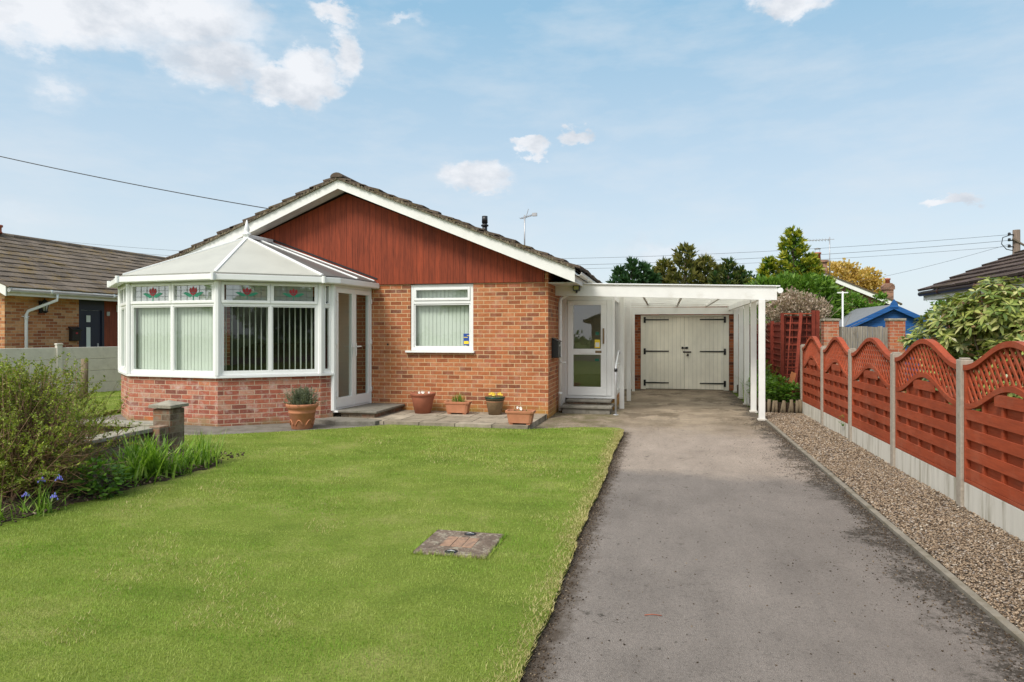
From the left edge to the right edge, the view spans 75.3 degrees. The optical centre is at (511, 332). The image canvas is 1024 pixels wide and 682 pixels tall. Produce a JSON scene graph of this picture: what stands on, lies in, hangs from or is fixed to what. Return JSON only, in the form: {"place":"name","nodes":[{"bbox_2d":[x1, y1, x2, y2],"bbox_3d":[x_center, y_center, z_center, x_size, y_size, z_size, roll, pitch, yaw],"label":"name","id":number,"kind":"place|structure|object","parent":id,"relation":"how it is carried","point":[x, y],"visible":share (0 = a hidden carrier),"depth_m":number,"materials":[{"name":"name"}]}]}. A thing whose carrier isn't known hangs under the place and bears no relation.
{"place":"outdoors","nodes":[
{"label":"outdoors","id":0,"kind":"place"},
{"bbox_2d":[1,448,221,521],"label":"flower bed soil","id":1,"kind":"structure","parent":0,"point":[30,502],"depth_m":5.89,"materials":[{"name":"brown soil"}]},
{"bbox_2d":[0,494,21,524],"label":"bluebell clump","id":2,"kind":"object","parent":1,"relation":"on","point":[1,514],"visible":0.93,"depth_m":5.19,"materials":[{"name":"green plant"}]},
{"bbox_2d":[4,474,70,521],"bbox_3d":[-3.882,1.334,5.441,0.508,0.321,0.602,0,0,13],"label":"bluebell clump","id":3,"kind":"object","parent":1,"relation":"on","point":[48,506],"visible":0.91,"depth_m":5.42,"materials":[{"name":"green plant"}]},
{"bbox_2d":[0,351,144,504],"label":"twiggy shrub","id":4,"kind":"object","parent":1,"relation":"on","point":[32,452],"visible":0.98,"depth_m":5.79,"materials":[{"name":"green plant"}]},
{"bbox_2d":[62,454,134,500],"bbox_3d":[-3.738,1.310,5.998,0.556,0.409,0.558,0,0,-23],"label":"leafy plant","id":5,"kind":"object","parent":1,"relation":"on","point":[117,480],"visible":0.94,"depth_m":5.96,"materials":[{"name":"green plant"}]},
{"bbox_2d":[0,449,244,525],"bbox_3d":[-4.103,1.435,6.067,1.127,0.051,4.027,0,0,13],"label":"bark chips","id":6,"kind":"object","parent":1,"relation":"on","point":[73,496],"visible":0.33,"depth_m":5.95,"materials":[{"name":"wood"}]},
{"bbox_2d":[80,427,202,489],"bbox_3d":[-3.696,1.240,6.675,1.061,0.560,1.168,0,0,-2],"label":"iris clump","id":7,"kind":"object","parent":1,"relation":"on","point":[145,461],"visible":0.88,"depth_m":6.64,"materials":[{"name":"green plant"}]},
{"bbox_2d":[176,458,200,474],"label":"grass tuft","id":8,"kind":"object","parent":1,"relation":"on","point":[188,466],"visible":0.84,"depth_m":6.97,"materials":[{"name":"green plant"}]},
{"bbox_2d":[164,429,226,468],"bbox_3d":[-3.489,1.270,7.353,0.779,0.419,0.823,0,0,34],"label":"iris clump","id":9,"kind":"object","parent":1,"relation":"on","point":[204,454],"visible":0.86,"depth_m":7.28,"materials":[{"name":"green plant"}]},
{"bbox_2d":[93,414,376,434],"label":"path","id":10,"kind":"structure","parent":0,"point":[240,429],"depth_m":10.26,"materials":[{"name":"concrete"}]},
{"bbox_2d":[107,220,378,426],"bbox_3d":[-5.019,-0.265,11.647,4.644,3.610,2.588,0,0,13],"label":"conservatory","id":11,"kind":"object","parent":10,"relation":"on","point":[170,329],"visible":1,"depth_m":10.89,"materials":[{"name":"white upvc"},{"name":"translucent polycarbonate"},{"name":"pink red brick"}]},
{"bbox_2d":[120,285,125,371],"bbox_3d":[-6.714,-0.065,11.549,0.086,1.490,1.177,0,0,-36],"label":"window","id":12,"kind":"structure","parent":11,"relation":"in","point":[123,289],"depth_m":11.88,"materials":[{"name":"white plastic"}]},
{"bbox_2d":[136,287,168,368],"bbox_3d":[-6.903,-0.075,12.693,0.174,1.510,1.290,0,0,13],"label":"window","id":13,"kind":"structure","parent":11,"relation":"in","point":[136,287],"depth_m":12.29,"materials":[{"name":"white plastic"}]},
{"bbox_2d":[131,281,213,375],"bbox_3d":[-5.482,-0.075,10.795,1.749,1.510,0.156,0,0,19],"label":"window","id":14,"kind":"structure","parent":11,"relation":"in","point":[178,339],"depth_m":10.81,"materials":[{"name":"white plastic"}]},
{"bbox_2d":[221,281,317,375],"bbox_3d":[-3.950,-0.065,10.845,1.500,1.490,0.220,0,0,-23],"label":"window","id":15,"kind":"structure","parent":11,"relation":"in","point":[269,303],"depth_m":10.78,"materials":[{"name":"white plastic"}]},
{"bbox_2d":[224,343,326,370],"bbox_3d":[-4.372,0.765,12.488,2.190,1.130,0.500,0,0,13],"label":"sofa","id":16,"kind":"object","parent":11,"relation":"on","point":[258,357],"visible":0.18,"depth_m":12.58,"materials":[{"name":"fabric"}]},
{"bbox_2d":[323,284,330,372],"bbox_3d":[-3.123,-0.065,11.171,0.180,1.490,0.086,0,0,-43],"label":"window","id":17,"kind":"structure","parent":11,"relation":"in","point":[327,305],"depth_m":11.19,"materials":[{"name":"white plastic"}]},
{"bbox_2d":[336,287,354,407],"bbox_3d":[-2.912,0.260,11.548,0.115,2.055,0.583,0,0,18],"label":"french door","id":18,"kind":"structure","parent":11,"relation":"in","point":[343,401],"depth_m":11.74,"materials":[{"name":"white plastic"}]},
{"bbox_2d":[354,289,371,404],"bbox_3d":[-2.728,0.260,12.106,0.115,2.055,0.583,0,0,18],"label":"french door","id":19,"kind":"structure","parent":11,"relation":"in","point":[363,397],"depth_m":12.29,"materials":[{"name":"white plastic"}]},
{"bbox_2d":[286,402,318,429],"bbox_3d":[-3.251,1.292,10.283,0.488,0.385,0.488,0,0,13],"label":"terracotta pot","id":20,"kind":"object","parent":10,"relation":"on","point":[302,417],"visible":0.93,"depth_m":10.12,"materials":[{"name":"ceramic"}]},
{"bbox_2d":[279,385,325,404],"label":"lavender bush","id":21,"kind":"object","parent":20,"relation":"on","point":[302,396],"visible":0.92,"depth_m":10.20,"materials":[{"name":"green plant"}]},
{"bbox_2d":[314,417,381,424],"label":"paving slab","id":22,"kind":"structure","parent":10,"relation":"on","point":[343,421],"depth_m":10.67,"materials":[{"name":"grey concrete"}]},
{"bbox_2d":[0,391,623,681],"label":"lawn","id":23,"kind":"structure","parent":0,"point":[298,582],"depth_m":4.18,"materials":[{"name":"plant"}]},
{"bbox_2d":[0,343,120,394],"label":"concrete panel wall","id":24,"kind":"structure","parent":23,"relation":"on","point":[106,364],"depth_m":16.05,"materials":[{"name":"grey concrete"}]},
{"bbox_2d":[80,359,87,396],"bbox_3d":[-9.535,1.055,14.797,0.163,0.933,0.148,0,0,13],"label":"wooden post","id":25,"kind":"object","parent":23,"relation":"on","point":[85,374],"visible":0.47,"depth_m":14.74,"materials":[{"name":"beige wood"}]},
{"bbox_2d":[39,400,188,468],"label":"garden wall","id":26,"kind":"structure","parent":23,"relation":"on","point":[168,416],"depth_m":8.07,"materials":[{"name":"brick"}]},
{"bbox_2d":[413,529,503,558],"bbox_3d":[-0.361,1.492,4.637,0.510,0.076,0.510,0,0,13],"label":"inspection cover","id":27,"kind":"object","parent":23,"relation":"on","point":[464,543],"visible":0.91,"depth_m":4.60,"materials":[{"name":"concrete"}]},
{"bbox_2d":[327,410,546,428],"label":"patio","id":28,"kind":"structure","parent":0,"point":[444,418],"depth_m":10.90,"materials":[{"name":"beige stone"}]},
{"bbox_2d":[335,403,404,417],"bbox_3d":[-2.486,1.373,11.741,0.760,0.115,1.243,0,0,13],"label":"door step","id":29,"kind":"object","parent":28,"relation":"on","point":[371,410],"depth_m":11.35,"materials":[{"name":"concrete"}]},
{"bbox_2d":[410,392,435,413],"bbox_3d":[-1.583,1.249,11.789,0.448,0.360,0.448,0,0,13],"label":"terracotta pot","id":30,"kind":"object","parent":28,"relation":"on","point":[422,403],"visible":0.99,"depth_m":11.64,"materials":[{"name":"ceramic"}]},
{"bbox_2d":[444,400,471,413],"bbox_3d":[-0.950,1.319,11.685,0.469,0.220,0.245,0,0,13],"label":"terracotta trough","id":31,"kind":"object","parent":28,"relation":"on","point":[463,407],"visible":0.97,"depth_m":11.59,"materials":[{"name":"ceramic"}]},
{"bbox_2d":[451,393,464,401],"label":"spiky plant","id":32,"kind":"object","parent":31,"relation":"in","point":[459,399],"visible":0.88,"depth_m":11.67,"materials":[{"name":"green plant"}]},
{"bbox_2d":[485,396,504,414],"bbox_3d":[-0.298,1.272,11.577,0.361,0.313,0.361,0,0,13],"label":"glazed pot","id":33,"kind":"object","parent":28,"relation":"on","point":[494,405],"visible":0.98,"depth_m":11.46,"materials":[{"name":"brown ceramic"}]},
{"bbox_2d":[488,392,502,396],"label":"flowers","id":34,"kind":"object","parent":33,"relation":"in","point":[494,394],"visible":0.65,"depth_m":11.58,"materials":[{"name":"yellow plant"}]},
{"bbox_2d":[505,409,535,424],"bbox_3d":[0.134,1.321,10.371,0.459,0.215,0.255,0,0,13],"label":"terracotta trough","id":35,"kind":"object","parent":28,"relation":"on","point":[522,416],"visible":0.99,"depth_m":10.27,"materials":[{"name":"ceramic"}]},
{"bbox_2d":[98,388,905,417],"bbox_3d":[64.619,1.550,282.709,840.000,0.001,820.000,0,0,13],"label":"ground","id":36,"kind":"structure","parent":0,"point":[737,394],"depth_m":16.32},
{"bbox_2d":[0,225,166,383],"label":"bungalow","id":37,"kind":"object","parent":36,"relation":"on","point":[67,281],"visible":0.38,"depth_m":17.59,"materials":[{"name":"brown brown tile"},{"name":"orange brick"},{"name":"white upvc"}]},
{"bbox_2d":[39,298,48,312],"bbox_3d":[-11.617,-0.665,16.473,0.224,0.371,0.200,0,0,13],"label":"wall lantern","id":38,"kind":"object","parent":37,"relation":"attached to","point":[43,309],"depth_m":16.44,"materials":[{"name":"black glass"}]},
{"bbox_2d":[68,326,81,340],"bbox_3d":[-11.438,0.031,17.386,0.147,0.378,0.300,0,0,13],"label":"post box","id":39,"kind":"object","parent":37,"relation":"attached to","point":[74,333],"visible":1,"depth_m":17.33,"materials":[{"name":"black plastic"}]},
{"bbox_2d":[81,310,100,382],"bbox_3d":[-11.434,0.437,18.000,0.085,2.067,0.674,0,0,13],"label":"front door","id":40,"kind":"structure","parent":37,"relation":"in","point":[90,320],"depth_m":18.00,"materials":[{"name":"blue paint"}]},
{"bbox_2d":[154,172,601,418],"bbox_3d":[-2.096,-0.698,16.948,8.956,4.445,9.950,0,0,13],"label":"bungalow","id":41,"kind":"object","parent":36,"relation":"on","point":[478,320],"visible":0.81,"depth_m":12.22,"materials":[{"name":"orange brick"}]},
{"bbox_2d":[0,156,267,208],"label":"service cable","id":42,"kind":"object","parent":41,"relation":"attached to","point":[133,184],"visible":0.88,"depth_m":14.23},
{"bbox_2d":[339,294,356,396],"bbox_3d":[-3.161,0.295,12.468,0.480,2.050,0.100,0,0,13],"label":"inner door","id":43,"kind":"structure","parent":41,"relation":"in","point":[343,298],"depth_m":12.46,"materials":[{"name":"white"}]},
{"bbox_2d":[411,284,472,350],"bbox_3d":[-1.267,-0.275,12.197,1.195,1.210,0.164,0,0,13],"label":"window","id":44,"kind":"structure","parent":41,"relation":"in","point":[441,328],"depth_m":12.22,"materials":[{"name":"white plastic"}]},
{"bbox_2d":[520,209,536,244],"bbox_3d":[0.385,-2.236,15.271,0.462,1.212,0.179,0,0,35],"label":"television aerial","id":45,"kind":"object","parent":41,"relation":"on","point":[532,214],"visible":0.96,"depth_m":15.30,"materials":[{"name":"grey metal"}]},
{"bbox_2d":[552,338,561,357],"bbox_3d":[0.817,0.278,12.148,0.132,0.364,0.360,0,0,13],"label":"post box","id":46,"kind":"object","parent":41,"relation":"attached to","point":[556,347],"visible":1,"depth_m":11.99,"materials":[{"name":"black plastic"}]},
{"bbox_2d":[624,313,634,390],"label":"side gate","id":47,"kind":"structure","parent":41,"relation":"attached to","point":[632,351],"depth_m":17.14,"materials":[{"name":"white wood"}]},
{"bbox_2d":[605,256,661,283],"bbox_3d":[5.394,-0.812,29.040,3.678,5.164,2.553,0,0,13],"label":"conifer","id":48,"kind":"object","parent":36,"relation":"on","point":[621,275],"visible":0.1,"depth_m":28.88,"materials":[{"name":"green plant"}]},
{"bbox_2d":[635,305,738,390],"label":"garage","id":49,"kind":"structure","parent":36,"relation":"on","point":[684,351],"depth_m":17.58,"materials":[{"name":"brick"}]},
{"bbox_2d":[644,317,687,388],"bbox_3d":[4.100,0.542,17.702,1.155,1.917,0.078,0,0,13],"label":"door leaf","id":50,"kind":"structure","parent":49,"relation":"in","point":[664,349],"depth_m":17.70,"materials":[{"name":"beige paint"}]},
{"bbox_2d":[683,317,725,389],"bbox_3d":[5.063,0.542,17.474,1.085,1.917,0.095,0,0,13],"label":"door leaf","id":51,"kind":"structure","parent":49,"relation":"in","point":[703,336],"depth_m":17.48,"materials":[{"name":"beige paint"}]},
{"bbox_2d":[647,241,729,284],"bbox_3d":[7.894,-1.091,30.041,5.324,6.193,3.988,0,0,-12],"label":"conifer","id":52,"kind":"object","parent":36,"relation":"on","point":[692,269],"visible":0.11,"depth_m":29.74,"materials":[{"name":"green plant"}]},
{"bbox_2d":[707,257,750,284],"bbox_3d":[9.486,-0.775,28.847,2.859,5.166,2.430,0,0,13],"label":"conifer","id":53,"kind":"object","parent":36,"relation":"on","point":[736,275],"visible":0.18,"depth_m":28.80,"materials":[{"name":"green plant"}]},
{"bbox_2d":[740,269,757,283],"bbox_3d":[12.435,-0.885,35.018,2.756,4.910,2.594,0,0,13],"label":"tree","id":54,"kind":"object","parent":36,"relation":"on","point":[750,272],"visible":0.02,"depth_m":34.67,"materials":[{"name":"green plant"}]},
{"bbox_2d":[757,321,779,384],"bbox_3d":[6.956,0.620,18.741,0.130,1.800,9.440,0,0,13],"label":"trellis fence","id":55,"kind":"object","parent":36,"relation":"on","point":[772,355],"visible":0.19,"depth_m":16.15,"materials":[{"name":"red wood"}]},
{"bbox_2d":[737,383,799,412],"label":"raised bed soil","id":56,"kind":"structure","parent":36,"relation":"on","point":[780,404],"depth_m":12.53,"materials":[{"name":"brown soil"}]},
{"bbox_2d":[738,365,777,400],"bbox_3d":[5.442,1.015,14.656,1.462,0.930,1.727,0,0,41],"label":"blade plant","id":57,"kind":"object","parent":56,"relation":"on","point":[757,384],"visible":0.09,"depth_m":14.42,"materials":[{"name":"green plant"}]},
{"bbox_2d":[746,374,777,392],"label":"bed plant","id":58,"kind":"object","parent":56,"relation":"on","point":[757,382],"visible":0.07,"depth_m":13.78,"materials":[{"name":"green plant"}]},
{"bbox_2d":[743,380,782,400],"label":"blade plant","id":59,"kind":"object","parent":56,"relation":"on","point":[766,391],"visible":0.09,"depth_m":13.00,"materials":[{"name":"green plant"}]},
{"bbox_2d":[757,360,775,380],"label":"bed plant","id":60,"kind":"object","parent":56,"relation":"on","point":[768,372],"visible":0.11,"depth_m":15.07,"materials":[{"name":"green plant"}]},
{"bbox_2d":[757,377,785,401],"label":"bed plant","id":61,"kind":"object","parent":56,"relation":"on","point":[774,392],"visible":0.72,"depth_m":12.70,"materials":[{"name":"green plant"}]},
{"bbox_2d":[749,393,801,412],"bbox_3d":[5.251,1.410,13.407,0.802,0.316,1.981,0,0,13],"label":"log edging","id":62,"kind":"object","parent":56,"relation":"on","point":[798,407],"visible":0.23,"depth_m":12.46,"materials":[{"name":"beige wood"}]},
{"bbox_2d":[765,374,791,399],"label":"bed plant","id":63,"kind":"object","parent":56,"relation":"on","point":[771,378],"visible":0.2,"depth_m":13.18,"materials":[{"name":"green plant"}]},
{"bbox_2d":[776,380,799,402],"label":"bed plant","id":64,"kind":"object","parent":56,"relation":"on","point":[788,389],"visible":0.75,"depth_m":12.64,"materials":[{"name":"green plant"}]},
{"bbox_2d":[786,372,796,394],"bbox_3d":[5.462,1.050,13.036,0.092,0.547,0.462,0,0,43],"label":"wooden plank","id":65,"kind":"object","parent":56,"relation":"on","point":[792,376],"visible":0.36,"depth_m":13.11,"materials":[{"name":"orange wood"}]},
{"bbox_2d":[780,310,819,395],"bbox_3d":[6.052,0.530,13.978,0.760,1.980,0.150,0,0,13],"label":"corner trellis","id":66,"kind":"object","parent":56,"relation":"on","point":[811,325],"visible":0.5,"depth_m":14.01,"materials":[{"name":"red wood"}]},
{"bbox_2d":[785,313,802,389],"bbox_3d":[5.843,0.380,13.765,0.304,1.595,0.459,0,0,30],"label":"leaning trellis","id":67,"kind":"object","parent":66,"relation":"attached to","point":[798,337],"visible":0.88,"depth_m":13.76,"materials":[{"name":"red wood"}]},
{"bbox_2d":[748,224,839,293],"bbox_3d":[10.264,-1.096,23.949,4.166,5.565,3.196,0,0,13],"label":"conifer","id":68,"kind":"object","parent":36,"relation":"on","point":[797,248],"visible":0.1,"depth_m":23.79,"materials":[{"name":"green plant"}]},
{"bbox_2d":[744,270,850,342],"bbox_3d":[9.295,-0.228,21.663,3.818,3.662,2.629,0,0,13],"label":"conifer hedge","id":69,"kind":"object","parent":36,"relation":"on","point":[822,284],"visible":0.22,"depth_m":21.14,"materials":[{"name":"green plant"}]},
{"bbox_2d":[757,286,858,352],"bbox_3d":[7.268,0.175,17.059,2.430,2.789,2.359,0,0,-8],"label":"blossom shrub","id":70,"kind":"object","parent":36,"relation":"on","point":[790,301],"visible":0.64,"depth_m":16.95,"materials":[{"name":"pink plant"}]},
{"bbox_2d":[820,319,839,373],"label":"brick pier","id":71,"kind":"structure","parent":36,"relation":"on","point":[832,330],"depth_m":16.32,"materials":[{"name":"brick"}]},
{"bbox_2d":[837,291,847,326],"bbox_3d":[8.718,0.220,17.497,0.260,2.600,0.044,0,0,13],"label":"line post","id":72,"kind":"object","parent":36,"relation":"on","point":[842,292],"visible":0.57,"depth_m":17.48,"materials":[{"name":"white plastic"}]},
{"bbox_2d":[827,258,885,293],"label":"tree","id":73,"kind":"object","parent":36,"relation":"on","point":[846,271],"visible":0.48,"depth_m":44.39,"materials":[{"name":"yellow plant"}]},
{"bbox_2d":[839,326,887,380],"bbox_3d":[8.608,0.658,16.312,1.113,1.624,0.079,0,0,13],"label":"paling fence","id":74,"kind":"object","parent":36,"relation":"on","point":[850,337],"visible":0.34,"depth_m":16.29,"materials":[{"name":"grey wood"}]},
{"bbox_2d":[841,288,888,310],"bbox_3d":[13.403,-0.110,26.721,3.694,3.359,1.791,0,0,13],"label":"leafy shrub","id":75,"kind":"object","parent":36,"relation":"on","point":[857,302],"visible":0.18,"depth_m":26.43,"materials":[{"name":"green plant"}]},
{"bbox_2d":[765,418,1023,646],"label":"kerb","id":76,"kind":"structure","parent":36,"relation":"on","point":[1002,622],"depth_m":4.40,"materials":[{"name":"concrete"}]},
{"bbox_2d":[800,336,1023,540],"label":"panel fence","id":77,"kind":"object","parent":36,"relation":"on","point":[959,450],"visible":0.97,"depth_m":6.37,"materials":[{"name":"wood"}]},
{"bbox_2d":[924,300,945,318],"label":"tree","id":78,"kind":"object","parent":36,"relation":"on","point":[938,301],"visible":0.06,"depth_m":42.11,"materials":[{"name":"green plant"}]},
{"bbox_2d":[898,274,1023,411],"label":"rhododendron","id":79,"kind":"object","parent":36,"relation":"on","point":[1004,322],"visible":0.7,"depth_m":7.39,"materials":[{"name":"green plant"}]},
{"bbox_2d":[917,249,1023,395],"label":"bungalow","id":80,"kind":"object","parent":36,"relation":"on","point":[1011,265],"visible":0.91,"depth_m":14.63,"materials":[{"name":"orange brick"}]},
{"bbox_2d":[1001,229,1023,253],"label":"telegraph pole","id":81,"kind":"object","parent":36,"relation":"on","point":[1015,240],"visible":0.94,"depth_m":31.35,"materials":[{"name":"brown wood"}]},
{"bbox_2d":[54,235,1000,258],"bbox_3d":[-8.479,-5.683,38.190,65.460,3.410,0.015,0,0,12],"label":"overhead wire","id":82,"kind":"object","parent":81,"relation":"attached to","point":[647,256],"visible":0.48,"depth_m":34.10,"materials":[{"name":"black metal"}]},
{"bbox_2d":[140,240,1007,264],"bbox_3d":[-8.479,-5.384,38.190,65.461,3.510,0.017,0,0,12],"label":"overhead wire","id":83,"kind":"object","parent":81,"relation":"attached to","point":[767,257],"visible":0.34,"depth_m":32.84,"materials":[{"name":"black metal"}]},
{"bbox_2d":[585,246,1007,268],"bbox_3d":[-8.479,-5.177,38.190,65.460,3.520,0.013,0,0,12],"label":"overhead wire","id":84,"kind":"object","parent":81,"relation":"attached to","point":[839,258],"visible":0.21,"depth_m":32.60,"materials":[{"name":"black metal"}]},
{"bbox_2d":[854,244,1008,282],"bbox_3d":[20.246,-3.414,40.445,0.013,1.544,19.212,0,0,-20],"label":"overhead wire","id":85,"kind":"object","parent":81,"relation":"attached to","point":[935,264],"visible":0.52,"depth_m":34.80,"materials":[{"name":"black metal"}]},
{"bbox_2d":[0,0,1023,317],"label":"sky","id":86,"kind":"structure","parent":0,"point":[632,128],"materials":[{"name":"blue"}]},
{"bbox_2d":[520,389,1023,681],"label":"driveway","id":87,"kind":"structure","parent":0,"point":[727,650],"depth_m":4.06,"materials":[{"name":"grey asphalt"}]},
{"bbox_2d":[560,398,613,413],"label":"porch steps","id":88,"kind":"structure","parent":87,"relation":"on","point":[585,406],"depth_m":12.45,"materials":[{"name":"concrete"}]},
{"bbox_2d":[562,296,618,409],"bbox_3d":[1.691,0.400,13.923,1.048,2.240,2.000,0,0,13],"label":"porch","id":89,"kind":"object","parent":87,"relation":"on","point":[590,336],"visible":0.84,"depth_m":13.00,"materials":[{"name":"white plastic"}]},
{"bbox_2d":[568,300,606,395],"bbox_3d":[1.471,0.304,12.999,0.766,1.860,0.100,0,0,13],"label":"front door","id":90,"kind":"structure","parent":89,"relation":"in","point":[587,319],"depth_m":13.00,"materials":[{"name":"white plastic"}]},
{"bbox_2d":[613,350,619,414],"bbox_3d":[2.017,0.930,12.684,0.099,1.180,1.067,0,0,13],"label":"handrail","id":91,"kind":"object","parent":87,"relation":"on","point":[616,361],"visible":1,"depth_m":12.20,"materials":[{"name":"white metal"}]},
{"bbox_2d":[555,283,782,420],"bbox_3d":[3.387,0.302,14.720,3.994,2.457,6.030,0,0,13],"label":"carport","id":92,"kind":"object","parent":87,"relation":"on","point":[743,301],"visible":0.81,"depth_m":12.63,"materials":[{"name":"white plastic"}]},
{"bbox_2d":[573,285,579,292],"bbox_3d":[1.192,-0.797,12.259,0.130,0.135,0.103,0,0,13],"label":"floodlight","id":93,"kind":"object","parent":92,"relation":"attached to","point":[576,288],"visible":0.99,"depth_m":12.21,"materials":[{"name":"black plastic"}]},
{"bbox_2d":[521,418,1022,681],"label":"soil crumbs","id":94,"kind":"object","parent":87,"relation":"on","point":[602,489],"visible":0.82,"depth_m":4.37,"materials":[{"name":"soil"}]},
{"bbox_2d":[815,248,901,307],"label":"house","id":95,"kind":"structure","parent":0,"point":[864,292],"depth_m":34.69,"materials":[{"name":"white brick"}]},
{"bbox_2d":[807,237,833,273],"bbox_3d":[16.912,-4.005,36.448,1.451,2.450,0.601,0,0,13],"label":"television aerial","id":96,"kind":"object","parent":95,"relation":"on","point":[825,239],"visible":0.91,"depth_m":36.32,"materials":[{"name":"grey metal"}]},
{"bbox_2d":[880,278,894,299],"bbox_3d":[20.582,-0.720,36.327,0.740,4.480,0.700,0,0,13],"label":"chimney stack","id":97,"kind":"object","parent":95,"relation":"attached to","point":[888,287],"visible":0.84,"depth_m":36.10,"materials":[{"name":"brown brick"}]},
{"bbox_2d":[839,299,945,381],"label":"garden shed","id":98,"kind":"structure","parent":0,"point":[875,316],"depth_m":18.27,"materials":[{"name":"blue paint"}]},
{"bbox_2d":[765,412,1023,632],"bbox_3d":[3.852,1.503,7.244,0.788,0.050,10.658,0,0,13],"label":"gravel","id":99,"kind":"structure","parent":0,"point":[798,424],"depth_m":5.41,"materials":[{"name":"beige gravel"}]},
{"bbox_2d":[884,318,905,392],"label":"brick pier","id":100,"kind":"structure","parent":0,"point":[896,328],"depth_m":15.99,"materials":[{"name":"brick"}]}
]}

